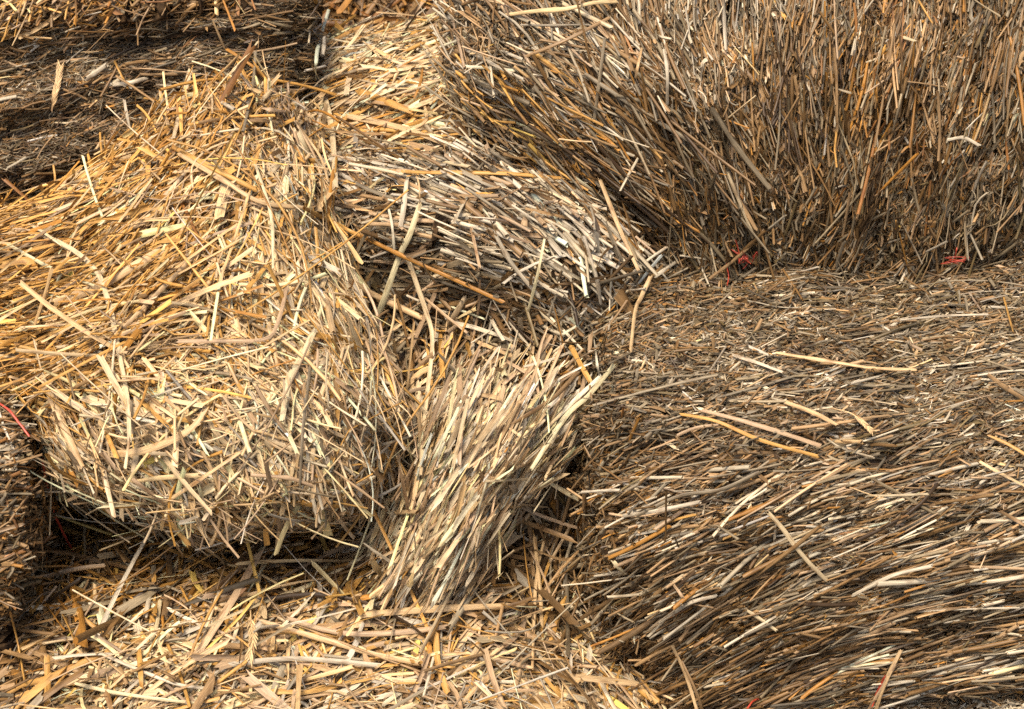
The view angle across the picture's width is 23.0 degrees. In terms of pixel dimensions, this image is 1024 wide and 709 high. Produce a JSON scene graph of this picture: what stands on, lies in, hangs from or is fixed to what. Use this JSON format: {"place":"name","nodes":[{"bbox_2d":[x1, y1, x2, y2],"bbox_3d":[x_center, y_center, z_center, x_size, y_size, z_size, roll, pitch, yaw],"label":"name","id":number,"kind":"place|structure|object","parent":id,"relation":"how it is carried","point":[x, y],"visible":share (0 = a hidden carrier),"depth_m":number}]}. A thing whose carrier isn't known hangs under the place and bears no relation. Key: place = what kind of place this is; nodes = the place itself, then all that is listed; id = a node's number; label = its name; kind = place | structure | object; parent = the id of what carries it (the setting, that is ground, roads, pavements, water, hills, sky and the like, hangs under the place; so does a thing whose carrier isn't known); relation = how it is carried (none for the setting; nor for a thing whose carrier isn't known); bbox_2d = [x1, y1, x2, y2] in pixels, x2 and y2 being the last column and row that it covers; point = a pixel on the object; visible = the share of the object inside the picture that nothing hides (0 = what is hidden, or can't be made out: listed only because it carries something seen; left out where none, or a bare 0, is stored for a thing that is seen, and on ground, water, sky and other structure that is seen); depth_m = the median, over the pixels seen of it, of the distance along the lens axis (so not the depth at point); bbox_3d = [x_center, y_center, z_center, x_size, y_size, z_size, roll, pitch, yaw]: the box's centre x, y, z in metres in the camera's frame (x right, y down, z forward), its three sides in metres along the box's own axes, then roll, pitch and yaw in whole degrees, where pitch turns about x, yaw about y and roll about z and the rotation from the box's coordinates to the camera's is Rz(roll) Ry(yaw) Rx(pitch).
{"place":"outdoors","nodes":[
{"label":"outdoors","id":0,"kind":"place"},
{"label":"ground","id":1,"kind":"structure","parent":0,"visible":0},
{"bbox_2d":[0,382,68,650],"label":"straw bale","id":2,"kind":"object","parent":1,"relation":"on","point":[24,512],"visible":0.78,"depth_m":3.14},
{"bbox_2d":[0,403,73,551],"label":"baler twine","id":3,"kind":"object","parent":2,"relation":"hanging from","point":[43,466],"visible":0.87,"depth_m":3.16},
{"bbox_2d":[0,212,692,708],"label":"straw litter","id":4,"kind":"object","parent":1,"relation":"on","point":[188,646],"visible":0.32,"depth_m":3.24},
{"bbox_2d":[44,655,50,708],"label":"split straw","id":5,"kind":"object","parent":4,"relation":"on","point":[47,671],"visible":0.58,"depth_m":3.17},
{"bbox_2d":[7,636,145,693],"bbox_3d":[-0.554,0.394,3.181,0.200,0.014,0.016,-20,40,-26],"label":"split straw","id":6,"kind":"object","parent":4,"relation":"on","point":[36,681],"visible":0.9,"depth_m":3.18},
{"bbox_2d":[31,550,139,570],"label":"split straw","id":7,"kind":"object","parent":4,"relation":"on","point":[81,556],"visible":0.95,"depth_m":3.38},
{"bbox_2d":[117,554,141,605],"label":"split straw","id":8,"kind":"object","parent":4,"relation":"on","point":[121,599],"visible":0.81,"depth_m":3.35},
{"bbox_2d":[74,682,193,703],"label":"split straw","id":9,"kind":"object","parent":4,"relation":"on","point":[126,694],"visible":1,"depth_m":3.12},
{"bbox_2d":[136,648,142,690],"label":"split straw","id":10,"kind":"object","parent":4,"relation":"on","point":[139,660],"visible":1,"depth_m":3.15},
{"bbox_2d":[143,564,155,617],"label":"split straw","id":11,"kind":"object","parent":4,"relation":"on","point":[148,600],"visible":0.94,"depth_m":3.28},
{"bbox_2d":[101,652,203,689],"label":"straw stalk","id":12,"kind":"object","parent":4,"relation":"on","point":[147,673],"visible":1,"depth_m":3.14},
{"bbox_2d":[148,599,161,644],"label":"split straw","id":13,"kind":"object","parent":4,"relation":"on","point":[157,618],"visible":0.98,"depth_m":3.25},
{"bbox_2d":[161,552,172,616],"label":"split straw","id":14,"kind":"object","parent":4,"relation":"on","point":[168,592],"visible":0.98,"depth_m":3.32},
{"bbox_2d":[0,0,334,204],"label":"straw bale","id":15,"kind":"object","parent":4,"relation":"on","point":[40,135],"visible":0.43,"depth_m":3.51},
{"bbox_2d":[51,61,64,106],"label":"straw","id":16,"kind":"object","parent":15,"relation":"on","point":[55,87],"visible":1,"depth_m":3.47},
{"bbox_2d":[84,63,107,80],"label":"straw stalk","id":17,"kind":"object","parent":15,"relation":"on","point":[95,72],"visible":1,"depth_m":3.48},
{"bbox_2d":[0,0,260,57],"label":"straw drift","id":18,"kind":"object","parent":15,"relation":"on","point":[18,18],"visible":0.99,"depth_m":3.45},
{"bbox_2d":[113,77,147,86],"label":"straw stalk","id":19,"kind":"object","parent":15,"relation":"on","point":[134,81],"visible":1,"depth_m":3.47},
{"bbox_2d":[159,545,267,597],"bbox_3d":[-0.392,0.285,3.337,0.018,0.050,0.235,-29,44,-35],"label":"straw stalk","id":20,"kind":"object","parent":4,"relation":"on","point":[204,563],"visible":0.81,"depth_m":3.36},
{"bbox_2d":[0,41,469,601],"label":"straw bale","id":21,"kind":"object","parent":4,"relation":"on","point":[354,413],"visible":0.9,"depth_m":3.16},
{"bbox_2d":[0,257,37,270],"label":"split straw","id":22,"kind":"object","parent":21,"relation":"on","point":[24,260],"visible":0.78,"depth_m":3.27},
{"bbox_2d":[7,244,94,286],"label":"split straw","id":23,"kind":"object","parent":21,"relation":"on","point":[38,261],"visible":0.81,"depth_m":3.27},
{"bbox_2d":[39,373,83,469],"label":"split straw","id":24,"kind":"object","parent":21,"relation":"on","point":[71,444],"visible":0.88,"depth_m":3.11},
{"bbox_2d":[1,300,139,332],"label":"split straw","id":25,"kind":"object","parent":21,"relation":"on","point":[94,309],"visible":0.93,"depth_m":3.15},
{"bbox_2d":[11,226,130,440],"bbox_3d":[-0.533,-0.055,3.166,0.060,0.062,0.500,-15,38,-20],"label":"split straw","id":26,"kind":"object","parent":21,"relation":"on","point":[105,294],"visible":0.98,"depth_m":3.11},
{"bbox_2d":[49,248,159,305],"bbox_3d":[-0.513,-0.091,3.181,0.148,0.072,0.028,-5,35,-8],"label":"split straw","id":27,"kind":"object","parent":21,"relation":"on","point":[124,271],"visible":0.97,"depth_m":3.17},
{"bbox_2d":[127,477,164,505],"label":"split straw","id":28,"kind":"object","parent":21,"relation":"on","point":[139,484],"visible":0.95,"depth_m":3.06},
{"bbox_2d":[110,408,207,457],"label":"split straw","id":29,"kind":"object","parent":21,"relation":"on","point":[161,444],"visible":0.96,"depth_m":3.02},
{"bbox_2d":[123,250,200,328],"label":"split straw","id":30,"kind":"object","parent":21,"relation":"on","point":[163,287],"visible":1,"depth_m":3.13},
{"bbox_2d":[130,472,200,483],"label":"split straw","id":31,"kind":"object","parent":21,"relation":"on","point":[168,477],"visible":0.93,"depth_m":3.05},
{"bbox_2d":[172,68,192,137],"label":"split straw","id":32,"kind":"object","parent":21,"relation":"on","point":[176,125],"visible":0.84,"depth_m":3.40},
{"bbox_2d":[109,187,276,210],"bbox_3d":[-0.418,-0.204,3.234,0.238,0.042,0.035,11,36,15],"label":"straw stalk","id":33,"kind":"object","parent":21,"relation":"on","point":[194,194],"visible":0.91,"depth_m":3.21},
{"bbox_2d":[164,451,240,504],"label":"split straw","id":34,"kind":"object","parent":21,"relation":"on","point":[192,484],"visible":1,"depth_m":3.03},
{"bbox_2d":[172,145,256,191],"bbox_3d":[-0.392,-0.242,3.256,0.157,0.026,0.025,25,42,31],"label":"straw stalk","id":35,"kind":"object","parent":21,"relation":"on","point":[223,173],"visible":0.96,"depth_m":3.23},
{"bbox_2d":[176,287,287,342],"bbox_3d":[-0.330,-0.035,3.100,0.163,0.026,0.055,-23,41,-29],"label":"split straw","id":36,"kind":"object","parent":21,"relation":"on","point":[278,320],"visible":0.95,"depth_m":3.09},
{"bbox_2d":[177,152,302,209],"bbox_3d":[-0.361,-0.213,3.244,0.182,0.056,0.063,13,37,17],"label":"straw stalk","id":37,"kind":"object","parent":21,"relation":"on","point":[221,179],"visible":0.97,"depth_m":3.22},
{"bbox_2d":[242,50,256,131],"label":"straw stalk","id":38,"kind":"object","parent":21,"relation":"on","point":[248,103],"visible":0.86,"depth_m":3.38},
{"bbox_2d":[254,164,274,268],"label":"split straw","id":39,"kind":"object","parent":21,"relation":"on","point":[269,210],"visible":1,"depth_m":3.19},
{"bbox_2d":[249,473,312,486],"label":"straw stalk","id":40,"kind":"object","parent":21,"relation":"on","point":[288,477],"visible":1,"depth_m":3.03},
{"bbox_2d":[279,327,317,420],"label":"split straw","id":41,"kind":"object","parent":21,"relation":"on","point":[294,367],"visible":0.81,"depth_m":3.08},
{"bbox_2d":[299,359,312,493],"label":"split straw","id":42,"kind":"object","parent":21,"relation":"on","point":[304,419],"visible":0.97,"depth_m":3.03},
{"bbox_2d":[303,206,361,238],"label":"straw stalk","id":43,"kind":"object","parent":21,"relation":"on","point":[319,215],"visible":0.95,"depth_m":3.32},
{"bbox_2d":[333,271,422,319],"bbox_3d":[-0.181,-0.087,3.330,0.124,0.099,0.038,-9,36,-13],"label":"straw stalk","id":44,"kind":"object","parent":21,"relation":"on","point":[405,309],"visible":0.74,"depth_m":3.36},
{"bbox_2d":[242,600,258,669],"bbox_3d":[-0.329,0.353,3.206,0.020,0.021,0.124,0,35,0],"label":"grain ear","id":45,"kind":"object","parent":4,"relation":"on","point":[253,637],"visible":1,"depth_m":3.18},
{"bbox_2d":[208,541,393,626],"bbox_3d":[-0.273,0.291,3.244,0.278,0.056,0.042,-18,39,-24],"label":"split straw","id":46,"kind":"object","parent":4,"relation":"on","point":[297,589],"visible":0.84,"depth_m":3.27},
{"bbox_2d":[228,656,380,667],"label":"split straw","id":47,"kind":"object","parent":4,"relation":"on","point":[311,659],"visible":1,"depth_m":3.18},
{"bbox_2d":[260,619,419,664],"bbox_3d":[-0.218,0.364,3.196,0.215,0.028,0.010,9,36,13],"label":"split straw","id":48,"kind":"object","parent":4,"relation":"on","point":[341,645],"visible":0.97,"depth_m":3.20},
{"bbox_2d":[286,616,447,636],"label":"split straw","id":49,"kind":"object","parent":4,"relation":"on","point":[367,633],"visible":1,"depth_m":3.21},
{"bbox_2d":[397,293,436,379],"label":"split straw","id":50,"kind":"object","parent":4,"relation":"on","point":[422,321],"visible":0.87,"depth_m":3.36},
{"bbox_2d":[361,603,509,617],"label":"split straw","id":51,"kind":"object","parent":4,"relation":"on","point":[414,610],"visible":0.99,"depth_m":3.22},
{"bbox_2d":[433,632,449,699],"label":"split straw","id":52,"kind":"object","parent":4,"relation":"on","point":[444,684],"visible":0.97,"depth_m":3.18},
{"bbox_2d":[285,307,620,662],"bbox_3d":[-0.057,0.200,3.300,0.343,0.493,0.497,13,37,18],"label":"straw bunch","id":53,"kind":"object","parent":4,"relation":"on","point":[452,530],"visible":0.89,"depth_m":3.21},
{"bbox_2d":[406,260,433,474],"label":"split straw","id":54,"kind":"object","parent":53,"relation":"on","point":[423,303],"visible":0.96,"depth_m":3.33},
{"bbox_2d":[438,328,444,377],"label":"split straw","id":55,"kind":"object","parent":53,"relation":"on","point":[441,363],"visible":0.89,"depth_m":3.34},
{"bbox_2d":[456,363,463,465],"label":"split straw","id":56,"kind":"object","parent":53,"relation":"on","point":[459,388],"visible":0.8,"depth_m":3.25},
{"bbox_2d":[425,320,511,356],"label":"split straw","id":57,"kind":"object","parent":53,"relation":"on","point":[486,345],"visible":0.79,"depth_m":3.32},
{"bbox_2d":[484,478,560,482],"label":"split straw","id":58,"kind":"object","parent":53,"relation":"on","point":[512,479],"visible":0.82,"depth_m":3.20},
{"bbox_2d":[509,482,547,533],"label":"split straw","id":59,"kind":"object","parent":53,"relation":"on","point":[513,488],"visible":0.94,"depth_m":3.32},
{"bbox_2d":[511,372,578,424],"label":"split straw","id":60,"kind":"object","parent":53,"relation":"on","point":[564,387],"visible":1,"depth_m":3.18},
{"bbox_2d":[530,364,615,469],"bbox_3d":[0.070,0.072,3.185,0.125,0.122,0.030,-19,39,-25],"label":"split straw","id":61,"kind":"object","parent":53,"relation":"on","point":[567,414],"visible":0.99,"depth_m":3.20},
{"bbox_2d":[569,345,591,382],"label":"split straw","id":62,"kind":"object","parent":53,"relation":"on","point":[579,361],"visible":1,"depth_m":3.23},
{"bbox_2d":[461,674,489,704],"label":"split straw","id":63,"kind":"object","parent":4,"relation":"on","point":[485,679],"visible":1,"depth_m":3.15},
{"bbox_2d":[315,113,678,363],"bbox_3d":[-0.023,-0.155,3.496,0.608,0.442,0.539,9,36,13],"label":"straw flake","id":64,"kind":"object","parent":4,"relation":"on","point":[464,219],"visible":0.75,"depth_m":3.29},
{"bbox_2d":[374,203,421,321],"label":"split straw","id":65,"kind":"object","parent":64,"relation":"on","point":[393,272],"visible":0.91,"depth_m":3.33},
{"bbox_2d":[398,179,408,226],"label":"split straw","id":66,"kind":"object","parent":64,"relation":"on","point":[403,208],"visible":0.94,"depth_m":3.31},
{"bbox_2d":[360,234,504,303],"bbox_3d":[-0.108,-0.111,3.299,0.225,0.037,0.012,19,39,25],"label":"straw stalk","id":67,"kind":"object","parent":64,"relation":"on","point":[434,270],"visible":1,"depth_m":3.29},
{"bbox_2d":[414,157,470,167],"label":"straw stalk","id":68,"kind":"object","parent":64,"relation":"on","point":[455,164],"visible":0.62,"depth_m":3.32},
{"bbox_2d":[447,295,466,326],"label":"split straw","id":69,"kind":"object","parent":64,"relation":"on","point":[456,311],"visible":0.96,"depth_m":3.33},
{"bbox_2d":[368,169,564,179],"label":"straw stalk","id":70,"kind":"object","parent":64,"relation":"on","point":[478,173],"visible":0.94,"depth_m":3.30},
{"bbox_2d":[494,233,541,298],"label":"straw stalk","id":71,"kind":"object","parent":64,"relation":"hanging from","point":[505,253],"visible":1,"depth_m":3.23},
{"bbox_2d":[527,237,544,311],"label":"split straw","id":72,"kind":"object","parent":64,"relation":"on","point":[535,282],"visible":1,"depth_m":3.23},
{"bbox_2d":[582,236,601,304],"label":"straw stalk","id":73,"kind":"object","parent":64,"relation":"on","point":[598,287],"visible":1,"depth_m":3.23},
{"bbox_2d":[527,517,534,576],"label":"split straw","id":74,"kind":"object","parent":4,"relation":"on","point":[530,534],"visible":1,"depth_m":3.38},
{"bbox_2d":[531,540,544,669],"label":"straw stalk","id":75,"kind":"object","parent":4,"relation":"on","point":[534,614],"visible":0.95,"depth_m":3.31},
{"bbox_2d":[564,565,569,656],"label":"split straw","id":76,"kind":"object","parent":4,"relation":"on","point":[567,624],"visible":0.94,"depth_m":3.34},
{"bbox_2d":[552,571,586,656],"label":"straw stalk","id":77,"kind":"object","parent":4,"relation":"on","point":[572,614],"visible":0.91,"depth_m":3.30},
{"bbox_2d":[321,0,439,35],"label":"straw heap","id":78,"kind":"object","parent":1,"relation":"on","point":[341,10],"visible":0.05,"depth_m":4.12},
{"bbox_2d":[314,9,329,77],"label":"split straw","id":79,"kind":"object","parent":78,"relation":"on","point":[318,45],"visible":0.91,"depth_m":3.57},
{"bbox_2d":[298,0,499,158],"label":"straw heap","id":80,"kind":"object","parent":78,"relation":"on","point":[387,61],"visible":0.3,"depth_m":3.57},
{"bbox_2d":[320,84,337,189],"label":"split straw","id":81,"kind":"object","parent":80,"relation":"on","point":[332,139],"visible":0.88,"depth_m":3.48},
{"bbox_2d":[355,88,415,113],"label":"split straw","id":82,"kind":"object","parent":80,"relation":"on","point":[387,101],"visible":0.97,"depth_m":3.52},
{"bbox_2d":[346,114,441,144],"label":"split straw","id":83,"kind":"object","parent":80,"relation":"on","point":[378,122],"visible":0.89,"depth_m":3.50},
{"bbox_2d":[560,253,1023,708],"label":"straw bale","id":84,"kind":"object","parent":1,"relation":"on","point":[909,483],"visible":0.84,"depth_m":3.14},
{"bbox_2d":[598,178,639,274],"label":"split straw","id":85,"kind":"object","parent":84,"relation":"on","point":[614,216],"visible":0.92,"depth_m":3.28},
{"bbox_2d":[629,275,652,352],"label":"split straw","id":86,"kind":"object","parent":84,"relation":"on","point":[643,292],"visible":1,"depth_m":3.25},
{"bbox_2d":[622,500,701,517],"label":"straw stalk","id":87,"kind":"object","parent":84,"relation":"on","point":[669,508],"visible":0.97,"depth_m":3.06},
{"bbox_2d":[671,645,697,708],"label":"split straw","id":88,"kind":"object","parent":84,"relation":"attached to","point":[686,677],"visible":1,"depth_m":3.22},
{"bbox_2d":[659,594,717,623],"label":"straw stalk","id":89,"kind":"object","parent":84,"relation":"on","point":[686,604],"visible":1,"depth_m":3.11},
{"bbox_2d":[682,661,702,708],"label":"split straw","id":90,"kind":"object","parent":84,"relation":"on","point":[694,689],"visible":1,"depth_m":3.21},
{"bbox_2d":[634,470,760,516],"bbox_3d":[0.225,0.170,3.055,0.153,0.064,0.008,-2,35,-3],"label":"straw stalk","id":91,"kind":"object","parent":84,"relation":"on","point":[711,491],"visible":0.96,"depth_m":3.05},
{"bbox_2d":[416,0,1023,287],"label":"straw bale","id":92,"kind":"object","parent":84,"relation":"on","point":[859,186],"visible":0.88,"depth_m":3.24},
{"bbox_2d":[454,67,530,106],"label":"straw stalk","id":93,"kind":"object","parent":92,"relation":"attached to","point":[522,100],"visible":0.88,"depth_m":3.28},
{"bbox_2d":[462,48,524,81],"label":"straw stalk","id":94,"kind":"object","parent":92,"relation":"attached to","point":[491,63],"visible":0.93,"depth_m":3.27},
{"bbox_2d":[505,0,617,15],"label":"straw stalk","id":95,"kind":"object","parent":92,"relation":"on","point":[554,9],"visible":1,"depth_m":3.21},
{"bbox_2d":[525,17,609,57],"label":"straw stalk","id":96,"kind":"object","parent":92,"relation":"on","point":[579,33],"visible":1,"depth_m":3.20},
{"bbox_2d":[593,37,606,119],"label":"straw stalk","id":97,"kind":"object","parent":92,"relation":"on","point":[598,87],"visible":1,"depth_m":3.20},
{"bbox_2d":[662,49,668,104],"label":"straw stalk","id":98,"kind":"object","parent":92,"relation":"on","point":[666,64],"visible":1,"depth_m":3.17},
{"bbox_2d":[722,0,727,51],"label":"straw stalk","id":99,"kind":"object","parent":92,"relation":"on","point":[724,27],"visible":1,"depth_m":3.19},
{"bbox_2d":[710,107,770,189],"bbox_3d":[0.292,-0.264,3.220,0.085,0.128,0.013,-4,35,-5],"label":"straw stalk","id":100,"kind":"object","parent":92,"relation":"on","point":[744,157],"visible":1,"depth_m":3.22},
{"bbox_2d":[726,239,757,285],"bbox_3d":[0.305,-0.126,3.328,0.043,0.073,0.034,0,35,0],"label":"baler twine","id":101,"kind":"object","parent":92,"relation":"attached to","point":[744,258],"visible":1,"depth_m":3.33},
{"bbox_2d":[832,47,837,122],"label":"straw stalk","id":102,"kind":"object","parent":92,"relation":"attached to","point":[836,81],"visible":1,"depth_m":3.18},
{"bbox_2d":[937,91,940,160],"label":"straw stalk","id":103,"kind":"object","parent":92,"relation":"attached to","point":[939,126],"visible":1,"depth_m":3.20},
{"bbox_2d":[708,245,752,280],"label":"straw stalk","id":104,"kind":"object","parent":84,"relation":"on","point":[733,260],"visible":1,"depth_m":3.33},
{"bbox_2d":[679,413,818,457],"bbox_3d":[0.288,0.101,3.068,0.176,0.046,0.020,7,36,10],"label":"split straw","id":105,"kind":"object","parent":84,"relation":"on","point":[753,436],"visible":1,"depth_m":3.06},
{"bbox_2d":[731,354,782,372],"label":"split straw","id":106,"kind":"object","parent":84,"relation":"on","point":[756,362],"visible":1,"depth_m":3.15},
{"bbox_2d":[699,409,821,447],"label":"split straw","id":107,"kind":"object","parent":84,"relation":"on","point":[772,429],"visible":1,"depth_m":3.06},
{"bbox_2d":[767,511,827,581],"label":"split straw","id":108,"kind":"object","parent":84,"relation":"on","point":[792,542],"visible":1,"depth_m":3.06},
{"bbox_2d":[784,400,837,425],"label":"split straw","id":109,"kind":"object","parent":84,"relation":"on","point":[814,413],"visible":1,"depth_m":3.09},
{"bbox_2d":[775,352,916,371],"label":"straw stalk","id":110,"kind":"object","parent":84,"relation":"on","point":[822,360],"visible":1,"depth_m":3.13},
{"bbox_2d":[874,649,902,708],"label":"split straw","id":111,"kind":"object","parent":84,"relation":"on","point":[896,658],"visible":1,"depth_m":3.19},
{"bbox_2d":[851,564,932,596],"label":"straw stalk","id":112,"kind":"object","parent":84,"relation":"on","point":[875,583],"visible":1,"depth_m":3.08},
{"bbox_2d":[899,313,987,320],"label":"straw stalk","id":113,"kind":"object","parent":84,"relation":"on","point":[948,315],"visible":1,"depth_m":3.24},
{"bbox_2d":[979,460,1023,485],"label":"split straw","id":114,"kind":"object","parent":84,"relation":"on","point":[996,470],"visible":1,"depth_m":3.06},
{"bbox_2d":[987,372,1023,400],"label":"split straw","id":115,"kind":"object","parent":84,"relation":"on","point":[1007,388],"visible":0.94,"depth_m":3.12},
{"bbox_2d":[831,688,1023,708],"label":"straw bale","id":116,"kind":"object","parent":1,"relation":"on","point":[1009,702],"visible":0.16,"depth_m":3.27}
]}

